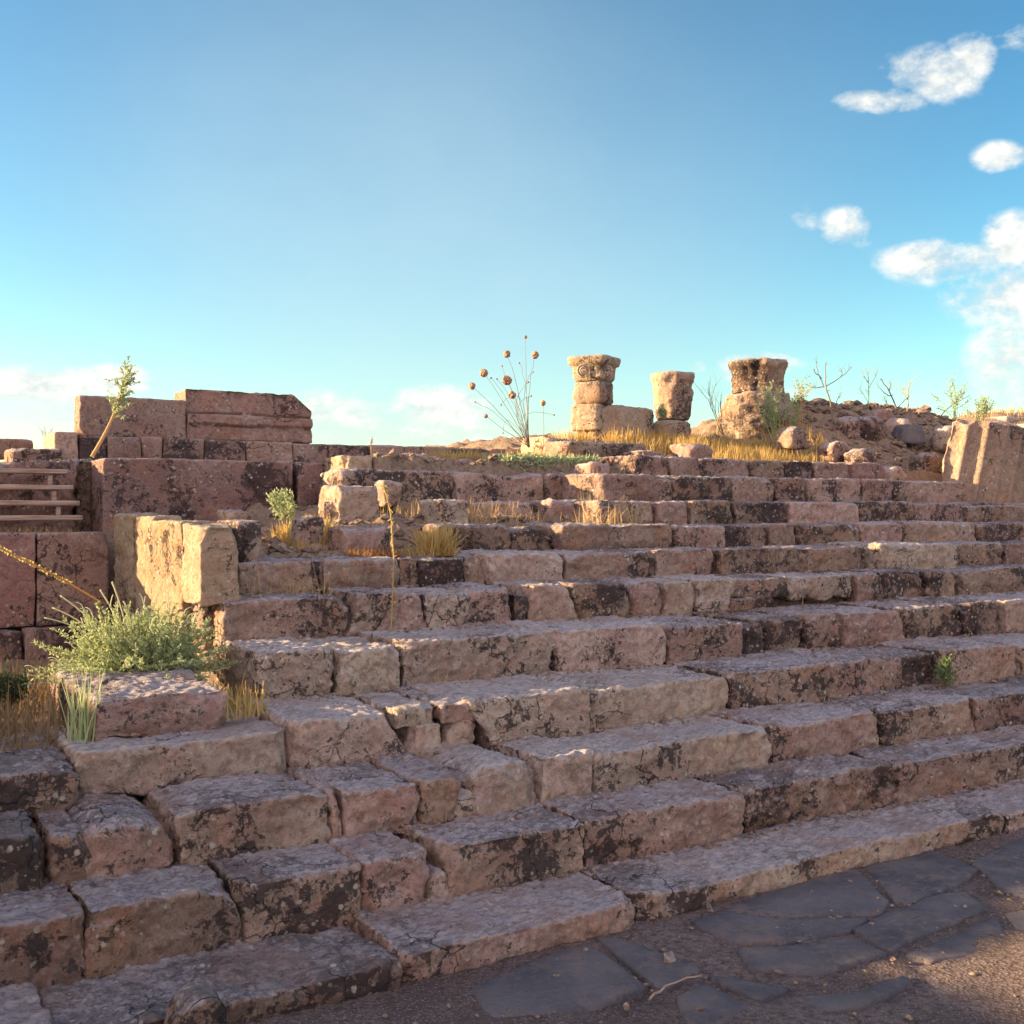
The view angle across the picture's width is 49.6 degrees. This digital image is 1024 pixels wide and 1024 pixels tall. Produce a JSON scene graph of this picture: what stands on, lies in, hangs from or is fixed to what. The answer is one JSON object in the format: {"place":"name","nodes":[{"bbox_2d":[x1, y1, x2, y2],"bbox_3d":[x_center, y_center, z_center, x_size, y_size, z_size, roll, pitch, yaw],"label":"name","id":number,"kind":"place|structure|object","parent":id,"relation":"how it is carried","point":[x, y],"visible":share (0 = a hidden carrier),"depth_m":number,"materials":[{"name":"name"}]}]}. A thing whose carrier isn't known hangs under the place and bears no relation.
{"place":"outdoors","nodes":[
{"label":"outdoors","id":0,"kind":"place"},
{"bbox_2d":[0,524,79,531],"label":"dry grass","id":1,"kind":"structure","parent":0,"point":[46,529],"depth_m":8.05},
{"bbox_2d":[349,447,605,461],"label":"dry grass","id":2,"kind":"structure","parent":0,"point":[447,455],"depth_m":10.36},
{"bbox_2d":[0,400,1023,937],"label":"earth mound","id":3,"kind":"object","parent":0,"point":[258,512],"visible":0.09,"depth_m":9.53,"materials":[{"name":"soil"}]},
{"bbox_2d":[0,658,30,717],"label":"dark weed","id":4,"kind":"object","parent":3,"relation":"on","point":[15,682],"visible":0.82,"depth_m":5.13,"materials":[{"name":"green plant"}]},
{"bbox_2d":[0,438,32,459],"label":"stone block","id":5,"kind":"structure","parent":3,"relation":"on","point":[6,444],"depth_m":10.03,"materials":[{"name":"stone"}]},
{"bbox_2d":[4,448,61,461],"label":"stone block","id":6,"kind":"structure","parent":3,"relation":"on","point":[20,454],"depth_m":9.07,"materials":[{"name":"stone"}]},
{"bbox_2d":[0,459,79,531],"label":"rock face","id":7,"kind":"object","parent":3,"relation":"on","point":[72,466],"visible":0.59,"depth_m":8.68},
{"bbox_2d":[0,468,82,520],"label":"timber railing","id":8,"kind":"object","parent":3,"relation":"on","point":[54,501],"visible":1,"depth_m":8.30,"materials":[{"name":"brown wood"}]},
{"bbox_2d":[0,544,100,602],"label":"flower stalk","id":9,"kind":"object","parent":3,"relation":"on","point":[7,552],"visible":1,"depth_m":5.89,"materials":[{"name":"plant"}]},
{"bbox_2d":[0,532,108,662],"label":"ashlar wall","id":10,"kind":"structure","parent":3,"relation":"on","point":[30,597],"depth_m":7.42,"materials":[{"name":"stone"}]},
{"bbox_2d":[0,648,135,751],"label":"dry grass","id":11,"kind":"structure","parent":3,"relation":"on","point":[29,718],"depth_m":4.90,"materials":[{"name":"plant"}]},
{"bbox_2d":[71,458,93,531],"bbox_3d":[-3.580,-0.101,9.253,0.291,0.706,0.590,0,0,-32],"label":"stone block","id":12,"kind":"object","parent":3,"relation":"on","point":[82,493],"visible":0.25,"depth_m":9.04,"materials":[{"name":"stone"}]},
{"bbox_2d":[90,356,139,457],"bbox_3d":[-3.303,-0.883,9.274,0.372,0.874,0.278,0,0,-5],"label":"tall weed","id":13,"kind":"object","parent":12,"relation":"on","point":[115,406],"visible":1,"depth_m":9.24,"materials":[{"name":"plant"}]},
{"bbox_2d":[21,582,241,688],"bbox_3d":[-1.855,0.579,5.540,1.154,0.468,1.098,0,0,-32],"label":"green bush","id":14,"kind":"object","parent":3,"relation":"on","point":[148,645],"visible":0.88,"depth_m":5.41,"materials":[{"name":"green plant"}]},
{"bbox_2d":[48,666,228,740],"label":"stone slab","id":15,"kind":"structure","parent":3,"relation":"on","point":[155,703],"depth_m":4.81,"materials":[{"name":"stone"}]},
{"bbox_2d":[113,512,263,680],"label":"parapet wall","id":16,"kind":"structure","parent":3,"relation":"on","point":[184,564],"depth_m":6.33,"materials":[{"name":"stone"}]},
{"bbox_2d":[189,603,214,648],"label":"stone block","id":17,"kind":"structure","parent":3,"relation":"on","point":[207,612],"depth_m":6.00,"materials":[{"name":"stone"}]},
{"bbox_2d":[90,458,324,537],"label":"orthostat wall","id":18,"kind":"structure","parent":3,"relation":"on","point":[197,490],"depth_m":8.98,"materials":[{"name":"stone"}]},
{"bbox_2d":[217,509,250,520],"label":"rubble stone","id":19,"kind":"object","parent":3,"relation":"on","point":[231,514],"visible":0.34,"depth_m":8.49,"materials":[{"name":"stone"}]},
{"bbox_2d":[217,519,262,562],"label":"stone block","id":20,"kind":"structure","parent":3,"relation":"on","point":[247,535],"depth_m":6.47,"materials":[{"name":"stone"}]},
{"bbox_2d":[44,432,518,462],"bbox_3d":[-1.964,-0.483,10.752,4.737,0.390,0.580,0,0,-32],"label":"wall course","id":21,"kind":"object","parent":3,"relation":"on","point":[72,445],"depth_m":9.98,"materials":[{"name":"stone"}]},
{"bbox_2d":[74,395,185,437],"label":"block","id":22,"kind":"structure","parent":21,"relation":"on","point":[151,417],"depth_m":9.71,"materials":[{"name":"stone"}]},
{"bbox_2d":[174,389,312,443],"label":"moulded block","id":23,"kind":"structure","parent":21,"relation":"on","point":[232,415],"depth_m":10.27,"materials":[{"name":"stone"}]},
{"bbox_2d":[266,487,297,527],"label":"green plant","id":24,"kind":"object","parent":3,"relation":"on","point":[288,506],"visible":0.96,"depth_m":8.21,"materials":[{"name":"green plant"}]},
{"bbox_2d":[261,513,340,550],"bbox_3d":[-1.409,0.142,7.732,0.623,0.326,0.958,0,0,-32],"label":"grass tuft","id":25,"kind":"object","parent":3,"relation":"on","point":[285,535],"visible":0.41,"depth_m":7.79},
{"bbox_2d":[290,516,324,546],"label":"rubble stone","id":26,"kind":"object","parent":3,"relation":"on","point":[310,529],"visible":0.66,"depth_m":7.44,"materials":[{"name":"stone"}]},
{"bbox_2d":[323,455,371,471],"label":"stone block","id":27,"kind":"structure","parent":3,"relation":"on","point":[348,462],"depth_m":9.25,"materials":[{"name":"stone"}]},
{"bbox_2d":[327,526,389,551],"bbox_3d":[-1.026,0.237,7.479,0.379,0.285,0.343,0,0,-32],"label":"rubble stone","id":28,"kind":"object","parent":3,"relation":"on","point":[341,538],"visible":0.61,"depth_m":7.36,"materials":[{"name":"stone"}]},
{"bbox_2d":[337,544,405,557],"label":"dry grass","id":29,"kind":"structure","parent":3,"relation":"on","point":[352,552],"depth_m":7.10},
{"bbox_2d":[319,468,452,501],"bbox_3d":[-1.066,-0.165,9.339,1.043,0.409,0.586,0,0,-32],"label":"rubble stone","id":30,"kind":"object","parent":3,"relation":"on","point":[426,484],"visible":0.45,"depth_m":9.18,"materials":[{"name":"stone"}]},
{"bbox_2d":[371,480,402,508],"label":"rubble stone","id":31,"kind":"object","parent":3,"relation":"on","point":[394,488],"visible":0.67,"depth_m":8.79,"materials":[{"name":"stone"}]},
{"bbox_2d":[365,452,427,460],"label":"rubble stone","id":32,"kind":"object","parent":3,"relation":"on","point":[403,456],"visible":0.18,"depth_m":9.59,"materials":[{"name":"stone"}]},
{"bbox_2d":[418,499,468,523],"bbox_3d":[-0.522,0.056,8.389,0.291,0.310,0.390,0,0,-32],"label":"rubble stone","id":33,"kind":"object","parent":3,"relation":"on","point":[438,511],"visible":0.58,"depth_m":8.25,"materials":[{"name":"stone"}]},
{"bbox_2d":[428,456,478,465],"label":"rubble stone","id":34,"kind":"object","parent":3,"relation":"on","point":[462,462],"visible":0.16,"depth_m":9.98,"materials":[{"name":"stone"}]},
{"bbox_2d":[449,471,543,508],"bbox_3d":[-0.210,-0.132,9.803,0.987,0.448,0.557,0,0,-32],"label":"rubble stone","id":35,"kind":"object","parent":3,"relation":"on","point":[482,487],"visible":0.49,"depth_m":9.58,"materials":[{"name":"stone"}]},
{"bbox_2d":[467,500,538,518],"bbox_3d":[-0.061,0.077,9.210,0.567,0.345,0.468,0,0,-32],"label":"rubble stone","id":36,"kind":"object","parent":3,"relation":"on","point":[527,510],"visible":0.27,"depth_m":9.05,"materials":[{"name":"stone"}]},
{"bbox_2d":[468,335,554,447],"bbox_3d":[0.039,-1.147,10.483,0.957,1.082,0.184,0,0,-29],"label":"seedhead plant","id":37,"kind":"object","parent":3,"relation":"on","point":[506,379],"visible":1,"depth_m":10.47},
{"bbox_2d":[0,674,1023,891],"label":"stone step","id":38,"kind":"object","parent":3,"relation":"on","point":[90,834],"visible":0.86,"depth_m":4.78,"materials":[{"name":"stone"}]},
{"bbox_2d":[933,653,958,688],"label":"green plant","id":39,"kind":"object","parent":38,"relation":"on","point":[945,672],"visible":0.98,"depth_m":7.01,"materials":[{"name":"green plant"}]},
{"bbox_2d":[0,630,1023,818],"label":"stone step","id":40,"kind":"object","parent":3,"relation":"on","point":[314,731],"visible":0.8,"depth_m":5.37,"materials":[{"name":"stone"}]},
{"bbox_2d":[55,659,108,743],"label":"weeds","id":41,"kind":"object","parent":40,"relation":"on","point":[80,734],"visible":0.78,"depth_m":4.60,"materials":[{"name":"green plant"}]},
{"bbox_2d":[212,675,270,720],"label":"weeds","id":42,"kind":"object","parent":40,"relation":"on","point":[247,707],"visible":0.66,"depth_m":5.05,"materials":[{"name":"yellow plant"}]},
{"bbox_2d":[378,463,650,525],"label":"dry stalks","id":43,"kind":"object","parent":3,"relation":"on","point":[472,512],"visible":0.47,"depth_m":8.69,"materials":[{"name":"plant"}]},
{"bbox_2d":[482,451,599,472],"bbox_3d":[0.290,-0.452,10.359,1.166,0.238,0.509,0,0,-32],"label":"ground plant","id":44,"kind":"object","parent":3,"relation":"on","point":[549,459],"visible":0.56,"depth_m":10.19,"materials":[{"name":"green plant"}]},
{"bbox_2d":[521,436,574,454],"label":"rubble stone","id":45,"kind":"object","parent":3,"relation":"on","point":[536,444],"visible":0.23,"depth_m":11.33,"materials":[{"name":"stone"}]},
{"bbox_2d":[538,472,579,499],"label":"rubble stone","id":46,"kind":"object","parent":3,"relation":"on","point":[552,486],"visible":0.19,"depth_m":9.84,"materials":[{"name":"stone"}]},
{"bbox_2d":[526,498,592,522],"bbox_3d":[0.415,0.060,9.314,0.566,0.351,0.450,0,0,-32],"label":"rubble stone","id":47,"kind":"object","parent":3,"relation":"on","point":[549,506],"visible":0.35,"depth_m":9.07,"materials":[{"name":"stone"}]},
{"bbox_2d":[567,354,620,438],"bbox_3d":[0.960,-1.317,12.933,0.531,0.964,0.554,0,0,25],"label":"column stump","id":48,"kind":"object","parent":3,"relation":"on","point":[594,379],"visible":0.87,"depth_m":12.75,"materials":[{"name":"stone"}]},
{"bbox_2d":[543,440,646,460],"bbox_3d":[0.856,-0.536,11.226,1.061,0.354,0.447,0,0,-32],"label":"rubble stone","id":49,"kind":"object","parent":3,"relation":"on","point":[564,448],"visible":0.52,"depth_m":10.99,"materials":[{"name":"stone"}]},
{"bbox_2d":[261,398,952,557],"bbox_3d":[2.639,-0.556,11.953,13.257,1.933,3.157,0,0,-42],"label":"rubble","id":50,"kind":"object","parent":3,"relation":"on","point":[276,544],"depth_m":8.49,"materials":[{"name":"stone"}]},
{"bbox_2d":[212,564,1023,646],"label":"stone step","id":51,"kind":"object","parent":3,"relation":"on","point":[338,612],"visible":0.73,"depth_m":7.04,"materials":[{"name":"stone"}]},
{"bbox_2d":[214,566,336,599],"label":"dry stalks","id":52,"kind":"object","parent":51,"relation":"on","point":[296,592],"visible":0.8,"depth_m":6.40,"materials":[{"name":"plant"}]},
{"bbox_2d":[215,591,1023,698],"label":"stone step","id":53,"kind":"object","parent":3,"relation":"on","point":[284,667],"visible":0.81,"depth_m":6.39,"materials":[{"name":"stone"}]},
{"bbox_2d":[381,485,395,630],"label":"flower stalk","id":54,"kind":"object","parent":53,"relation":"on","point":[392,533],"visible":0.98,"depth_m":6.31,"materials":[{"name":"plant"}]},
{"bbox_2d":[600,405,653,438],"bbox_3d":[1.236,-1.027,13.176,0.839,0.485,0.541,0,0,-32],"label":"fallen block","id":55,"kind":"object","parent":3,"relation":"on","point":[620,417],"depth_m":12.94,"materials":[{"name":"stone"}]},
{"bbox_2d":[237,540,1023,594],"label":"stone step","id":56,"kind":"object","parent":3,"relation":"on","point":[479,566],"visible":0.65,"depth_m":7.78,"materials":[{"name":"stone"}]},
{"bbox_2d":[398,520,478,556],"bbox_3d":[-0.511,0.171,7.388,0.567,0.244,0.525,0,0,-32],"label":"grass tuft","id":57,"kind":"object","parent":56,"relation":"on","point":[435,543],"visible":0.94,"depth_m":7.33,"materials":[{"name":"plant"}]},
{"bbox_2d":[241,541,1023,903],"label":"grit","id":58,"kind":"object","parent":3,"relation":"on","point":[569,873],"visible":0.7,"depth_m":6.04,"materials":[{"name":"gravel"}]},
{"bbox_2d":[268,516,1017,822],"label":"joint weeds","id":59,"kind":"object","parent":3,"relation":"on","point":[611,664],"visible":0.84,"depth_m":6.62,"materials":[{"name":"plant"}]},
{"bbox_2d":[623,450,662,455],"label":"rubble stone","id":60,"kind":"object","parent":3,"relation":"on","point":[649,452],"visible":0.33,"depth_m":10.86,"materials":[{"name":"stone"}]},
{"bbox_2d":[656,403,668,421],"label":"green plant","id":61,"kind":"object","parent":3,"relation":"on","point":[662,412],"visible":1,"depth_m":13.08,"materials":[{"name":"green plant"}]},
{"bbox_2d":[651,371,694,441],"bbox_3d":[1.966,-1.284,13.577,0.551,0.840,0.551,0,0,-32],"label":"column stump","id":62,"kind":"object","parent":3,"relation":"on","point":[673,391],"visible":0.8,"depth_m":13.37,"materials":[{"name":"stone"}]},
{"bbox_2d":[670,443,712,458],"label":"rubble stone","id":63,"kind":"object","parent":3,"relation":"on","point":[698,451],"visible":0.49,"depth_m":11.05,"materials":[{"name":"stone"}]},
{"bbox_2d":[548,419,844,461],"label":"dry grass","id":64,"kind":"structure","parent":3,"relation":"on","point":[755,452],"depth_m":12.62,"materials":[{"name":"plant"}]},
{"bbox_2d":[694,373,723,434],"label":"dry shrub","id":65,"kind":"object","parent":3,"relation":"on","point":[711,395],"visible":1,"depth_m":13.04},
{"bbox_2d":[419,520,1023,550],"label":"stone step","id":66,"kind":"object","parent":3,"relation":"on","point":[562,535],"visible":0.61,"depth_m":8.88,"materials":[{"name":"stone"}]},
{"bbox_2d":[595,454,884,478],"bbox_3d":[2.413,-0.397,11.358,3.415,0.302,0.740,0,0,-32],"label":"stone step","id":67,"kind":"object","parent":3,"relation":"on","point":[638,464],"visible":0.53,"depth_m":10.90,"materials":[{"name":"stone"}]},
{"bbox_2d":[716,358,796,438],"bbox_3d":[3.169,-1.387,14.320,1.032,1.130,1.066,0,0,-32],"label":"column stump","id":68,"kind":"object","parent":3,"relation":"on","point":[738,410],"visible":0.69,"depth_m":14.01,"materials":[{"name":"stone"}]},
{"bbox_2d":[561,473,965,502],"bbox_3d":[2.705,-0.179,10.945,5.024,0.337,0.657,0,0,-32],"label":"stone step","id":69,"kind":"object","parent":3,"relation":"on","point":[647,487],"visible":0.65,"depth_m":10.32,"materials":[{"name":"stone"}]},
{"bbox_2d":[574,461,609,473],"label":"rubble stone","id":70,"kind":"object","parent":69,"relation":"on","point":[596,465],"visible":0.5,"depth_m":9.92,"materials":[{"name":"stone"}]},
{"bbox_2d":[755,381,802,441],"bbox_3d":[3.262,-1.230,13.486,0.590,0.779,0.569,0,0,22],"label":"green shrub","id":71,"kind":"object","parent":3,"relation":"on","point":[771,410],"visible":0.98,"depth_m":13.47,"materials":[{"name":"green plant"}]},
{"bbox_2d":[774,426,808,449],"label":"mound stone","id":72,"kind":"object","parent":3,"relation":"on","point":[791,437],"visible":0.97,"depth_m":12.64,"materials":[{"name":"stone"}]},
{"bbox_2d":[574,499,1023,524],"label":"stone step","id":73,"kind":"object","parent":3,"relation":"on","point":[703,511],"visible":0.66,"depth_m":9.91,"materials":[{"name":"stone"}]},
{"bbox_2d":[787,374,817,426],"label":"dry shrub","id":74,"kind":"object","parent":3,"relation":"on","point":[801,398],"visible":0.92,"depth_m":13.44,"materials":[{"name":"green plant"}]},
{"bbox_2d":[806,357,851,422],"bbox_3d":[3.921,-1.523,13.699,0.770,0.828,0.190,0,0,-32],"label":"dry shrub","id":75,"kind":"object","parent":3,"relation":"on","point":[827,385],"visible":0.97,"depth_m":13.72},
{"bbox_2d":[817,441,850,462],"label":"mound stone","id":76,"kind":"object","parent":3,"relation":"on","point":[833,451],"visible":0.78,"depth_m":12.57,"materials":[{"name":"stone"}]},
{"bbox_2d":[834,416,861,438],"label":"mound stone","id":77,"kind":"object","parent":3,"relation":"on","point":[848,426],"visible":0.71,"depth_m":13.56,"materials":[{"name":"stone"}]},
{"bbox_2d":[844,448,877,462],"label":"mound stone","id":78,"kind":"object","parent":3,"relation":"on","point":[861,455],"visible":0.52,"depth_m":12.36,"materials":[{"name":"stone"}]},
{"bbox_2d":[852,365,877,415],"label":"dry shrub","id":79,"kind":"object","parent":3,"relation":"on","point":[868,389],"visible":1,"depth_m":14.10,"materials":[{"name":"plant"}]},
{"bbox_2d":[857,416,887,441],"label":"mound stone","id":80,"kind":"object","parent":3,"relation":"on","point":[873,428],"visible":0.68,"depth_m":13.58,"materials":[{"name":"stone"}]},
{"bbox_2d":[731,402,1023,470],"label":"dry grass","id":81,"kind":"structure","parent":3,"relation":"on","point":[1003,411],"depth_m":20.12,"materials":[{"name":"plant"}]},
{"bbox_2d":[864,409,894,419],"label":"mound stone","id":82,"kind":"object","parent":3,"relation":"on","point":[884,413],"visible":0.28,"depth_m":14.13,"materials":[{"name":"stone"}]},
{"bbox_2d":[875,377,911,411],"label":"dry shrub","id":83,"kind":"object","parent":3,"relation":"on","point":[896,407],"visible":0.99,"depth_m":14.62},
{"bbox_2d":[883,466,907,480],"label":"mound stone","id":84,"kind":"object","parent":3,"relation":"on","point":[895,472],"visible":0.35,"depth_m":12.29,"materials":[{"name":"stone"}]},
{"bbox_2d":[886,418,910,431],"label":"mound stone","id":85,"kind":"object","parent":3,"relation":"on","point":[891,423],"visible":0.45,"depth_m":13.94,"materials":[{"name":"stone"}]},
{"bbox_2d":[891,371,921,411],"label":"dry shrub","id":86,"kind":"object","parent":3,"relation":"on","point":[910,383],"visible":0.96,"depth_m":14.96,"materials":[{"name":"plant"}]},
{"bbox_2d":[891,424,925,446],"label":"mound stone","id":87,"kind":"object","parent":3,"relation":"on","point":[909,435],"visible":0.85,"depth_m":13.70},
{"bbox_2d":[908,452,941,472],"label":"mound stone","id":88,"kind":"object","parent":3,"relation":"on","point":[928,461],"visible":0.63,"depth_m":12.80,"materials":[{"name":"stone"}]},
{"bbox_2d":[931,425,951,451],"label":"mound stone","id":89,"kind":"object","parent":3,"relation":"on","point":[941,435],"visible":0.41,"depth_m":13.80,"materials":[{"name":"stone"}]},
{"bbox_2d":[931,374,971,421],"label":"green shrub","id":90,"kind":"object","parent":3,"relation":"on","point":[958,396],"visible":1,"depth_m":15.27,"materials":[{"name":"green plant"}]},
{"bbox_2d":[935,387,969,415],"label":"dry shrub","id":91,"kind":"object","parent":3,"relation":"on","point":[951,401],"visible":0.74,"depth_m":15.78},
{"bbox_2d":[963,396,994,420],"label":"green shrub","id":92,"kind":"object","parent":3,"relation":"on","point":[981,406],"visible":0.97,"depth_m":15.75,"materials":[{"name":"green plant"}]},
{"bbox_2d":[951,501,1023,506],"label":"stone block","id":93,"kind":"structure","parent":3,"relation":"on","point":[970,503],"depth_m":11.70,"materials":[{"name":"stone"}]},
{"bbox_2d":[940,419,1023,502],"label":"fluted fragment","id":94,"kind":"object","parent":93,"relation":"on","point":[982,461],"visible":0.78,"depth_m":11.93,"materials":[{"name":"stone"}]},
{"bbox_2d":[982,416,1023,421],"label":"hillock stone","id":95,"kind":"object","parent":3,"relation":"on","point":[1006,418],"visible":0.19,"depth_m":19.92,"materials":[{"name":"stone"}]},
{"bbox_2d":[0,0,1023,461],"label":"sky","id":96,"kind":"structure","parent":0,"point":[354,210],"materials":[{"name":"blue"}]},
{"bbox_2d":[235,827,1023,1023],"bbox_3d":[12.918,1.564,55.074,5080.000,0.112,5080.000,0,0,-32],"label":"ground","id":97,"kind":"structure","parent":0,"point":[994,985],"depth_m":3.74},
{"bbox_2d":[164,979,227,1023],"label":"broken stone","id":98,"kind":"object","parent":97,"relation":"on","point":[198,1001],"visible":1,"depth_m":3.23,"materials":[{"name":"stone"}]},
{"bbox_2d":[0,725,1023,989],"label":"stone step","id":99,"kind":"object","parent":97,"relation":"on","point":[56,933],"visible":0.75,"depth_m":4.33,"materials":[{"name":"stone"}]},
{"bbox_2d":[0,778,1023,1023],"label":"stone step","id":100,"kind":"object","parent":97,"relation":"on","point":[366,954],"visible":0.81,"depth_m":4.09,"materials":[{"name":"stone"}]},
{"bbox_2d":[648,974,701,999],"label":"twig","id":101,"kind":"object","parent":97,"relation":"on","point":[662,989],"visible":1,"depth_m":3.69,"materials":[{"name":"brown wood"}]},
{"bbox_2d":[706,902,713,911],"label":"pebble","id":102,"kind":"object","parent":97,"relation":"on","point":[709,907],"visible":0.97,"depth_m":4.42,"materials":[{"name":"stone"}]},
{"bbox_2d":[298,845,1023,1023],"bbox_3d":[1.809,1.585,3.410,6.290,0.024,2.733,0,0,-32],"label":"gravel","id":103,"kind":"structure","parent":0,"point":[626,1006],"depth_m":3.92,"materials":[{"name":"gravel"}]},
{"bbox_2d":[472,837,1023,1023],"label":"pavement","id":104,"kind":"structure","parent":0,"point":[591,979],"depth_m":4.05,"materials":[{"name":"stone"}]},
{"bbox_2d":[663,951,675,962],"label":"pebble","id":105,"kind":"object","parent":104,"relation":"on","point":[669,957],"visible":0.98,"depth_m":3.91,"materials":[{"name":"stone"}]},
{"bbox_2d":[962,405,1023,415],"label":"dry grass","id":106,"kind":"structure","parent":0,"point":[1021,411],"depth_m":21.06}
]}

